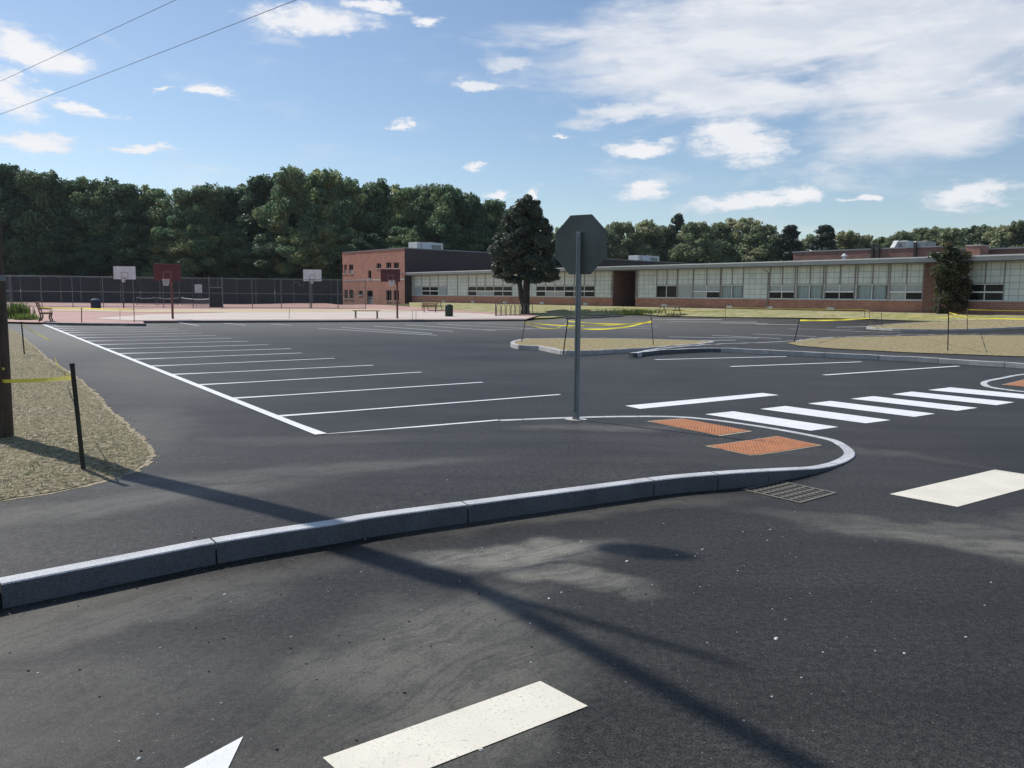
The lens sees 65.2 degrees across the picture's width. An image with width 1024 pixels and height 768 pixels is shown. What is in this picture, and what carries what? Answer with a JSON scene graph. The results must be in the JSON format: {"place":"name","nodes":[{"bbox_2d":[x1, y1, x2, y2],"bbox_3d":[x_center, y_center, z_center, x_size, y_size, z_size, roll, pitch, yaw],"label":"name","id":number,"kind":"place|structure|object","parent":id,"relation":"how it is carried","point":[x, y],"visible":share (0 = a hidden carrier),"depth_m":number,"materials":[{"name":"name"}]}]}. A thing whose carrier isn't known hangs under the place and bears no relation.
{"place":"outdoors","nodes":[
{"label":"outdoors","id":0,"kind":"place"},
{"bbox_2d":[7,302,537,322],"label":"sports court","id":1,"kind":"object","parent":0,"point":[75,316],"visible":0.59,"depth_m":88.75,"materials":[{"name":"pink concrete"}]},
{"bbox_2d":[113,266,135,307],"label":"basketball hoop","id":2,"kind":"object","parent":1,"relation":"on","point":[122,273],"visible":1,"depth_m":91.49,"materials":[{"name":"white plastic"}]},
{"bbox_2d":[6,276,342,303],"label":"chain link fence","id":3,"kind":"object","parent":1,"relation":"on","point":[95,281],"visible":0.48,"depth_m":133.59,"materials":[{"name":"metal"}]},
{"bbox_2d":[9,275,365,308],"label":"chain link fence","id":4,"kind":"object","parent":1,"relation":"on","point":[163,292],"visible":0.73,"depth_m":94.87,"materials":[{"name":"metal"}]},
{"bbox_2d":[48,309,420,311],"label":"court band","id":5,"kind":"object","parent":1,"relation":"on","point":[234,310],"visible":0.85,"depth_m":82.42,"materials":[{"name":"concrete"}]},
{"bbox_2d":[98,311,529,319],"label":"court apron","id":6,"kind":"object","parent":1,"relation":"on","point":[315,315],"visible":0.98,"depth_m":65.34,"materials":[{"name":"beige concrete"}]},
{"bbox_2d":[153,264,180,318],"bbox_3d":[-22.992,-6.192,53.710,1.367,3.689,1.411,4,7,30],"label":"basketball hoop","id":7,"kind":"object","parent":6,"relation":"on","point":[170,273],"visible":1,"depth_m":53.43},
{"bbox_2d":[381,269,399,318],"bbox_3d":[-8.761,-6.668,59.474,1.027,3.663,1.829,5,7,33],"label":"basketball hoop","id":8,"kind":"object","parent":6,"relation":"on","point":[390,275],"visible":1,"depth_m":59.11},
{"bbox_2d":[0,322,843,576],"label":"pavement","id":9,"kind":"structure","parent":0,"point":[217,453],"depth_m":8.52,"materials":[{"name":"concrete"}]},
{"bbox_2d":[0,329,156,500],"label":"sandy edge","id":10,"kind":"object","parent":9,"relation":"on","point":[147,463],"visible":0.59,"depth_m":9.34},
{"bbox_2d":[0,329,150,499],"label":"grass verge","id":11,"kind":"object","parent":10,"relation":"on","point":[15,340],"depth_m":9.95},
{"bbox_2d":[0,209,13,438],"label":"utility pole","id":12,"kind":"object","parent":11,"relation":"on","point":[6,421],"visible":0.79,"depth_m":9.80,"materials":[{"name":"brown wood"}]},
{"bbox_2d":[69,363,85,468],"bbox_3d":[-4.359,0.405,8.042,0.106,1.236,0.048,-3,7,-29],"label":"stake","id":13,"kind":"object","parent":10,"relation":"on","point":[77,413],"visible":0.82,"depth_m":8.01,"materials":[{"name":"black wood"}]},
{"bbox_2d":[555,214,606,420],"bbox_3d":[1.012,-0.988,12.206,0.878,3.140,0.244,3,7,24],"label":"stop sign","id":14,"kind":"object","parent":9,"relation":"on","point":[580,245],"visible":0.99,"depth_m":12.14,"materials":[{"name":"metal"}]},
{"bbox_2d":[648,418,749,435],"bbox_3d":[2.761,0.619,11.818,0.713,0.010,1.499,-3,7,-32],"label":"tactile pad","id":15,"kind":"object","parent":9,"relation":"on","point":[708,428],"visible":1,"depth_m":11.74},
{"bbox_2d":[707,436,819,454],"bbox_3d":[3.253,0.782,10.299,1.522,0.025,0.766,-4,8,-35],"label":"tactile pad","id":16,"kind":"object","parent":9,"relation":"on","point":[768,445],"visible":1,"depth_m":10.26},
{"bbox_2d":[20,292,913,320],"bbox_3d":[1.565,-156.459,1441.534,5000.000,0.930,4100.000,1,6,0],"label":"ground","id":17,"kind":"structure","parent":0,"point":[529,319],"depth_m":69.69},
{"bbox_2d":[0,163,44,276],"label":"broadleaf tree","id":18,"kind":"object","parent":17,"relation":"on","point":[9,190],"visible":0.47,"depth_m":141.32,"materials":[{"name":"green plant"}]},
{"bbox_2d":[10,234,54,288],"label":"understorey tree","id":19,"kind":"object","parent":17,"relation":"on","point":[26,256],"visible":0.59,"depth_m":139.42,"materials":[{"name":"green plant"}]},
{"bbox_2d":[1,168,72,276],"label":"broadleaf tree","id":20,"kind":"object","parent":17,"relation":"on","point":[35,187],"visible":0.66,"depth_m":141.22,"materials":[{"name":"green plant"}]},
{"bbox_2d":[30,226,88,290],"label":"understorey tree","id":21,"kind":"object","parent":17,"relation":"on","point":[56,258],"visible":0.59,"depth_m":140.75,"materials":[{"name":"green plant"}]},
{"bbox_2d":[40,177,90,271],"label":"broadleaf tree","id":22,"kind":"object","parent":17,"relation":"on","point":[64,187],"visible":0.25,"depth_m":144.18,"materials":[{"name":"green plant"}]},
{"bbox_2d":[60,175,112,275],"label":"broadleaf tree","id":23,"kind":"object","parent":17,"relation":"on","point":[81,212],"visible":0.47,"depth_m":143.10,"materials":[{"name":"green plant"}]},
{"bbox_2d":[71,233,118,292],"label":"understorey tree","id":24,"kind":"object","parent":17,"relation":"on","point":[94,254],"visible":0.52,"depth_m":139.53,"materials":[{"name":"green plant"}]},
{"bbox_2d":[96,179,151,270],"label":"broadleaf tree","id":25,"kind":"object","parent":17,"relation":"on","point":[126,204],"visible":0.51,"depth_m":143.29,"materials":[{"name":"green plant"}]},
{"bbox_2d":[103,223,163,293],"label":"understorey tree","id":26,"kind":"object","parent":17,"relation":"on","point":[133,250],"visible":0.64,"depth_m":140.25,"materials":[{"name":"green plant"}]},
{"bbox_2d":[133,184,181,234],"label":"broadleaf tree","id":27,"kind":"object","parent":17,"relation":"on","point":[148,196],"visible":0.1,"depth_m":146.27,"materials":[{"name":"green plant"}]},
{"bbox_2d":[136,237,187,287],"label":"understorey tree","id":28,"kind":"object","parent":17,"relation":"on","point":[164,258],"visible":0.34,"depth_m":140.75,"materials":[{"name":"green plant"}]},
{"bbox_2d":[144,187,218,278],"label":"broadleaf tree","id":29,"kind":"object","parent":17,"relation":"on","point":[176,214],"visible":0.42,"depth_m":141.64,"materials":[{"name":"green plant"}]},
{"bbox_2d":[163,223,231,296],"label":"understorey tree","id":30,"kind":"object","parent":17,"relation":"on","point":[193,249],"visible":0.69,"depth_m":138.53,"materials":[{"name":"green plant"}]},
{"bbox_2d":[174,182,234,277],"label":"broadleaf tree","id":31,"kind":"object","parent":17,"relation":"on","point":[210,196],"visible":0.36,"depth_m":143.36,"materials":[{"name":"green plant"}]},
{"bbox_2d":[212,185,241,269],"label":"broadleaf tree","id":32,"kind":"object","parent":17,"relation":"on","point":[231,200],"visible":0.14,"depth_m":148.31,"materials":[{"name":"green plant"}]},
{"bbox_2d":[206,228,262,298],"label":"understorey tree","id":33,"kind":"object","parent":17,"relation":"on","point":[236,243],"visible":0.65,"depth_m":140.65,"materials":[{"name":"green plant"}]},
{"bbox_2d":[230,175,288,278],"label":"broadleaf tree","id":34,"kind":"object","parent":17,"relation":"on","point":[257,191],"visible":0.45,"depth_m":146.42,"materials":[{"name":"green plant"}]},
{"bbox_2d":[235,233,297,289],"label":"understorey tree","id":35,"kind":"object","parent":17,"relation":"on","point":[263,268],"visible":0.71,"depth_m":139.28,"materials":[{"name":"green plant"}]},
{"bbox_2d":[252,163,319,297],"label":"broadleaf tree","id":36,"kind":"object","parent":17,"relation":"on","point":[288,195],"visible":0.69,"depth_m":141.41,"materials":[{"name":"green plant"}]},
{"bbox_2d":[267,225,333,286],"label":"understorey tree","id":37,"kind":"object","parent":17,"relation":"on","point":[302,241],"visible":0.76,"depth_m":137.82,"materials":[{"name":"green plant"}]},
{"bbox_2d":[293,167,360,271],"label":"broadleaf tree","id":38,"kind":"object","parent":17,"relation":"on","point":[319,184],"visible":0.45,"depth_m":145.75,"materials":[{"name":"green plant"}]},
{"bbox_2d":[306,224,351,303],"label":"understorey tree","id":39,"kind":"object","parent":17,"relation":"on","point":[334,239],"visible":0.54,"depth_m":140.51,"materials":[{"name":"green plant"}]},
{"bbox_2d":[322,176,385,258],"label":"broadleaf tree","id":40,"kind":"object","parent":17,"relation":"on","point":[345,208],"visible":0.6,"depth_m":145.18,"materials":[{"name":"green plant"}]},
{"bbox_2d":[336,233,388,278],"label":"understorey tree","id":41,"kind":"object","parent":17,"relation":"on","point":[363,241],"visible":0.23,"depth_m":139.31,"materials":[{"name":"green plant"}]},
{"bbox_2d":[353,178,396,244],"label":"broadleaf tree","id":42,"kind":"object","parent":17,"relation":"on","point":[378,194],"visible":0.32,"depth_m":147.04,"materials":[{"name":"green plant"}]},
{"bbox_2d":[378,184,424,242],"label":"broadleaf tree","id":43,"kind":"object","parent":17,"relation":"on","point":[399,198],"visible":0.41,"depth_m":146.28,"materials":[{"name":"green plant"}]},
{"bbox_2d":[380,226,425,248],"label":"understorey tree","id":44,"kind":"object","parent":17,"relation":"on","point":[406,235],"visible":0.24,"depth_m":140.73,"materials":[{"name":"green plant"}]},
{"bbox_2d":[402,183,442,242],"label":"broadleaf tree","id":45,"kind":"object","parent":17,"relation":"on","point":[425,208],"visible":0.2,"depth_m":145.41,"materials":[{"name":"green plant"}]},
{"bbox_2d":[421,182,479,246],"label":"broadleaf tree","id":46,"kind":"object","parent":17,"relation":"on","point":[446,216],"visible":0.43,"depth_m":142.09,"materials":[{"name":"green plant"}]},
{"bbox_2d":[440,232,469,250],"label":"understorey tree","id":47,"kind":"object","parent":17,"relation":"on","point":[450,241],"visible":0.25,"depth_m":140.17,"materials":[{"name":"green plant"}]},
{"bbox_2d":[449,191,493,244],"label":"broadleaf tree","id":48,"kind":"object","parent":17,"relation":"on","point":[478,223],"visible":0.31,"depth_m":142.98,"materials":[{"name":"green plant"}]},
{"bbox_2d":[462,235,494,251],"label":"understorey tree","id":49,"kind":"object","parent":17,"relation":"on","point":[480,244],"visible":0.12,"depth_m":140.58,"materials":[{"name":"green plant"}]},
{"bbox_2d":[482,199,506,245],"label":"broadleaf tree","id":50,"kind":"object","parent":17,"relation":"on","point":[495,209],"visible":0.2,"depth_m":147.24,"materials":[{"name":"green plant"}]},
{"bbox_2d":[342,248,697,304],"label":"brick school building","id":51,"kind":"structure","parent":17,"relation":"on","point":[364,265],"depth_m":120.01,"materials":[{"name":"red brick"}]},
{"bbox_2d":[605,227,632,259],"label":"broadleaf tree","id":52,"kind":"object","parent":17,"relation":"on","point":[610,242],"visible":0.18,"depth_m":191.85,"materials":[{"name":"green plant"}]},
{"bbox_2d":[605,221,647,258],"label":"broadleaf tree","id":53,"kind":"object","parent":17,"relation":"on","point":[627,228],"visible":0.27,"depth_m":193.28,"materials":[{"name":"green plant"}]},
{"bbox_2d":[621,219,667,261],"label":"broadleaf tree","id":54,"kind":"object","parent":17,"relation":"on","point":[646,229],"visible":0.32,"depth_m":194.56,"materials":[{"name":"green plant"}]},
{"bbox_2d":[646,223,682,261],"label":"broadleaf tree","id":55,"kind":"object","parent":17,"relation":"on","point":[669,232],"visible":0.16,"depth_m":195.91,"materials":[{"name":"green plant"}]},
{"bbox_2d":[667,221,727,262],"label":"broadleaf tree","id":56,"kind":"object","parent":17,"relation":"on","point":[690,232],"visible":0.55,"depth_m":187.42,"materials":[{"name":"green plant"}]},
{"bbox_2d":[406,254,1023,314],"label":"classroom wing","id":57,"kind":"structure","parent":17,"relation":"on","point":[903,284],"depth_m":71.09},
{"bbox_2d":[468,286,511,295],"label":"window","id":58,"kind":"structure","parent":57,"relation":"in","point":[473,290],"depth_m":101.12,"materials":[{"name":"white glass"}]},
{"bbox_2d":[536,286,593,296],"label":"window","id":59,"kind":"structure","parent":57,"relation":"in","point":[550,291],"depth_m":90.92,"materials":[{"name":"white glass"}]},
{"bbox_2d":[693,285,719,297],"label":"window","id":60,"kind":"structure","parent":57,"relation":"in","point":[700,291],"depth_m":75.82,"materials":[{"name":"grey glass"}]},
{"bbox_2d":[769,285,793,298],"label":"window","id":61,"kind":"structure","parent":57,"relation":"in","point":[776,291],"depth_m":69.74,"materials":[{"name":"grey glass"}]},
{"bbox_2d":[797,285,822,298],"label":"window","id":62,"kind":"structure","parent":57,"relation":"in","point":[804,291],"depth_m":67.80,"materials":[{"name":"grey glass"}]},
{"bbox_2d":[825,285,853,298],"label":"window","id":63,"kind":"structure","parent":57,"relation":"in","point":[832,291],"depth_m":65.71,"materials":[{"name":"grey glass"}]},
{"bbox_2d":[857,284,886,299],"bbox_3d":[28.716,-7.320,63.714,0.285,1.200,2.508,-5,8,-40],"label":"window","id":64,"kind":"structure","parent":57,"relation":"in","point":[867,291],"depth_m":63.67,"materials":[{"name":"grey glass"}]},
{"bbox_2d":[889,284,921,299],"bbox_3d":[30.340,-7.076,61.633,0.130,1.200,2.556,-5,8,-40],"label":"window","id":65,"kind":"structure","parent":57,"relation":"in","point":[897,291],"depth_m":61.62,"materials":[{"name":"grey glass"}]},
{"bbox_2d":[967,284,1002,300],"bbox_3d":[33.901,-6.574,57.380,0.130,1.200,2.502,-5,8,-40],"label":"window","id":66,"kind":"structure","parent":57,"relation":"in","point":[982,292],"depth_m":57.27,"materials":[{"name":"black glass"}]},
{"bbox_2d":[697,221,738,263],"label":"broadleaf tree","id":67,"kind":"object","parent":17,"relation":"on","point":[720,229],"visible":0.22,"depth_m":195.04,"materials":[{"name":"green plant"}]},
{"bbox_2d":[722,217,774,262],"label":"broadleaf tree","id":68,"kind":"object","parent":17,"relation":"on","point":[743,225],"visible":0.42,"depth_m":192.44,"materials":[{"name":"green plant"}]},
{"bbox_2d":[739,223,785,261],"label":"broadleaf tree","id":69,"kind":"object","parent":17,"relation":"on","point":[768,244],"visible":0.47,"depth_m":189.03,"materials":[{"name":"green plant"}]},
{"bbox_2d":[775,224,802,260],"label":"pine tree","id":70,"kind":"object","parent":17,"relation":"on","point":[789,235],"visible":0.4,"depth_m":186.38,"materials":[{"name":"green plant"}]},
{"bbox_2d":[806,224,837,250],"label":"pine tree","id":71,"kind":"object","parent":17,"relation":"on","point":[822,240],"visible":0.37,"depth_m":193.44,"materials":[{"name":"green plant"}]},
{"bbox_2d":[833,230,869,249],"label":"broadleaf tree","id":72,"kind":"object","parent":17,"relation":"on","point":[844,240],"visible":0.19,"depth_m":196.80,"materials":[{"name":"green plant"}]},
{"bbox_2d":[792,243,965,260],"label":"brick hall","id":73,"kind":"structure","parent":17,"relation":"on","point":[899,252],"depth_m":80.93,"materials":[{"name":"brown brick"}]},
{"bbox_2d":[928,227,969,248],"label":"broadleaf tree","id":74,"kind":"object","parent":17,"relation":"on","point":[955,235],"visible":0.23,"depth_m":192.46,"materials":[{"name":"green plant"}]},
{"bbox_2d":[961,224,992,244],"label":"broadleaf tree","id":75,"kind":"object","parent":17,"relation":"on","point":[973,232],"visible":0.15,"depth_m":196.71,"materials":[{"name":"green plant"}]},
{"bbox_2d":[980,225,1022,247],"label":"broadleaf tree","id":76,"kind":"object","parent":17,"relation":"on","point":[998,232],"visible":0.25,"depth_m":191.46,"materials":[{"name":"green plant"}]},
{"bbox_2d":[990,220,1023,247],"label":"broadleaf tree","id":77,"kind":"object","parent":17,"relation":"on","point":[1017,228],"visible":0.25,"depth_m":189.89,"materials":[{"name":"green plant"}]},
{"bbox_2d":[0,315,1023,767],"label":"road","id":78,"kind":"structure","parent":0,"point":[662,649],"depth_m":4.97,"materials":[{"name":"grey asphalt"}]},
{"bbox_2d":[45,322,145,325],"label":"kerb","id":79,"kind":"structure","parent":78,"relation":"on","point":[98,324],"depth_m":45.61,"materials":[{"name":"concrete"}]},
{"bbox_2d":[42,324,325,433],"bbox_3d":[-15.210,-1.448,29.078,0.170,0.012,44.622,-4,8,-34],"label":"edge line","id":80,"kind":"object","parent":78,"relation":"on","point":[293,423],"visible":1,"depth_m":14.85,"materials":[{"name":"white paint"}]},
{"bbox_2d":[185,737,242,767],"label":"lane arrow","id":81,"kind":"object","parent":78,"relation":"on","point":[222,757],"visible":1,"depth_m":3.28,"materials":[{"name":"white paint"}]},
{"bbox_2d":[143,319,524,322],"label":"kerb","id":82,"kind":"structure","parent":78,"relation":"on","point":[278,321],"depth_m":54.38,"materials":[{"name":"concrete"}]},
{"bbox_2d":[0,416,854,608],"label":"kerb","id":83,"kind":"structure","parent":78,"relation":"on","point":[39,585],"depth_m":6.26,"materials":[{"name":"concrete"}]},
{"bbox_2d":[323,681,586,767],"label":"dash","id":84,"kind":"object","parent":78,"relation":"on","point":[433,742],"visible":1,"depth_m":3.50,"materials":[{"name":"beige paint"}]},
{"bbox_2d":[515,338,708,349],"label":"planting island","id":85,"kind":"structure","parent":78,"relation":"on","point":[590,343],"depth_m":30.93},
{"bbox_2d":[510,338,714,354],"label":"kerb","id":86,"kind":"structure","parent":78,"relation":"on","point":[513,344],"depth_m":27.93,"materials":[{"name":"concrete"}]},
{"bbox_2d":[629,348,720,356],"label":"kerb","id":87,"kind":"structure","parent":78,"relation":"on","point":[668,351],"depth_m":27.54,"materials":[{"name":"concrete"}]},
{"bbox_2d":[627,393,774,408],"bbox_3d":[3.629,0.301,14.986,3.813,0.001,0.434,-4,8,-35],"label":"stop bar","id":88,"kind":"object","parent":78,"relation":"on","point":[662,404],"visible":1,"depth_m":14.89,"materials":[{"name":"white paint"}]},
{"bbox_2d":[707,411,834,430],"bbox_3d":[4.033,0.570,12.573,0.682,0.001,1.971,-4,8,-36],"label":"crosswalk bar","id":89,"kind":"object","parent":78,"relation":"on","point":[774,421],"visible":1,"depth_m":12.53,"materials":[{"name":"white paint"}]},
{"bbox_2d":[741,481,837,502],"bbox_3d":[2.750,1.066,7.947,0.660,0.011,0.660,-4,8,-39],"label":"drain grate","id":90,"kind":"object","parent":78,"relation":"on","point":[792,492],"visible":1,"depth_m":7.93,"materials":[{"name":"metal"}]},
{"bbox_2d":[763,406,886,422],"bbox_3d":[5.161,0.502,13.296,0.717,0.001,1.945,-4,8,-36],"label":"crosswalk bar","id":91,"kind":"object","parent":78,"relation":"on","point":[826,414],"visible":1,"depth_m":13.26,"materials":[{"name":"white paint"}]},
{"bbox_2d":[702,334,1023,367],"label":"kerb","id":92,"kind":"structure","parent":78,"relation":"on","point":[898,358],"depth_m":25.77,"materials":[{"name":"concrete"}]},
{"bbox_2d":[808,401,933,416],"bbox_3d":[6.275,0.428,14.066,0.712,0.001,1.943,-4,8,-36],"label":"crosswalk bar","id":93,"kind":"object","parent":78,"relation":"on","point":[872,408],"visible":1,"depth_m":14.04,"materials":[{"name":"white paint"}]},
{"bbox_2d":[853,396,974,410],"bbox_3d":[7.419,0.354,14.849,0.791,0.001,1.968,-4,8,-36],"label":"crosswalk bar","id":94,"kind":"object","parent":78,"relation":"on","point":[913,403],"visible":1,"depth_m":14.81,"materials":[{"name":"white paint"}]},
{"bbox_2d":[866,320,1023,331],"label":"kerb","id":95,"kind":"structure","parent":78,"relation":"on","point":[952,330],"depth_m":48.61,"materials":[{"name":"concrete"}]},
{"bbox_2d":[870,320,1023,328],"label":"island","id":96,"kind":"structure","parent":78,"relation":"on","point":[971,324],"depth_m":50.47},
{"bbox_2d":[895,392,1012,404],"bbox_3d":[8.629,0.273,15.696,0.839,0.001,1.968,-4,8,-37],"label":"crosswalk bar","id":97,"kind":"object","parent":78,"relation":"on","point":[956,398],"visible":1,"depth_m":15.62,"materials":[{"name":"white paint"}]},
{"bbox_2d":[892,470,1023,506],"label":"dash","id":98,"kind":"object","parent":78,"relation":"on","point":[960,491],"visible":1,"depth_m":8.11,"materials":[{"name":"beige paint"}]},
{"bbox_2d":[932,387,1023,398],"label":"crosswalk bar","id":99,"kind":"object","parent":78,"relation":"on","point":[982,392],"visible":1,"depth_m":16.68,"materials":[{"name":"white paint"}]},
{"bbox_2d":[0,0,1023,291],"label":"sky","id":100,"kind":"structure","parent":0,"point":[877,118],"materials":[{"name":"blue"}]},
{"bbox_2d":[409,302,1023,320],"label":"lawn","id":101,"kind":"structure","parent":0,"point":[546,311],"depth_m":68.60,"materials":[{"name":"green plant"}]},
{"bbox_2d":[487,193,560,313],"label":"pine tree","id":102,"kind":"object","parent":101,"relation":"on","point":[515,248],"visible":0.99,"depth_m":79.26,"materials":[{"name":"green plant"}]},
{"bbox_2d":[927,240,974,313],"bbox_3d":[31.777,-7.599,57.914,3.052,5.653,2.256,1,6,0],"label":"vine tree","id":103,"kind":"object","parent":101,"relation":"on","point":[952,291],"visible":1,"depth_m":57.47,"materials":[{"name":"green plant"}]},
{"bbox_2d":[650,334,1023,362],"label":"pavement","id":104,"kind":"structure","parent":0,"point":[786,346],"depth_m":27.66,"materials":[{"name":"concrete"}]},
{"bbox_2d":[789,335,1023,355],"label":"grass island","id":105,"kind":"structure","parent":104,"relation":"on","point":[1006,345],"depth_m":31.95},
{"bbox_2d":[987,375,1023,390],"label":"pavement","id":106,"kind":"structure","parent":0,"point":[999,383],"depth_m":18.39,"materials":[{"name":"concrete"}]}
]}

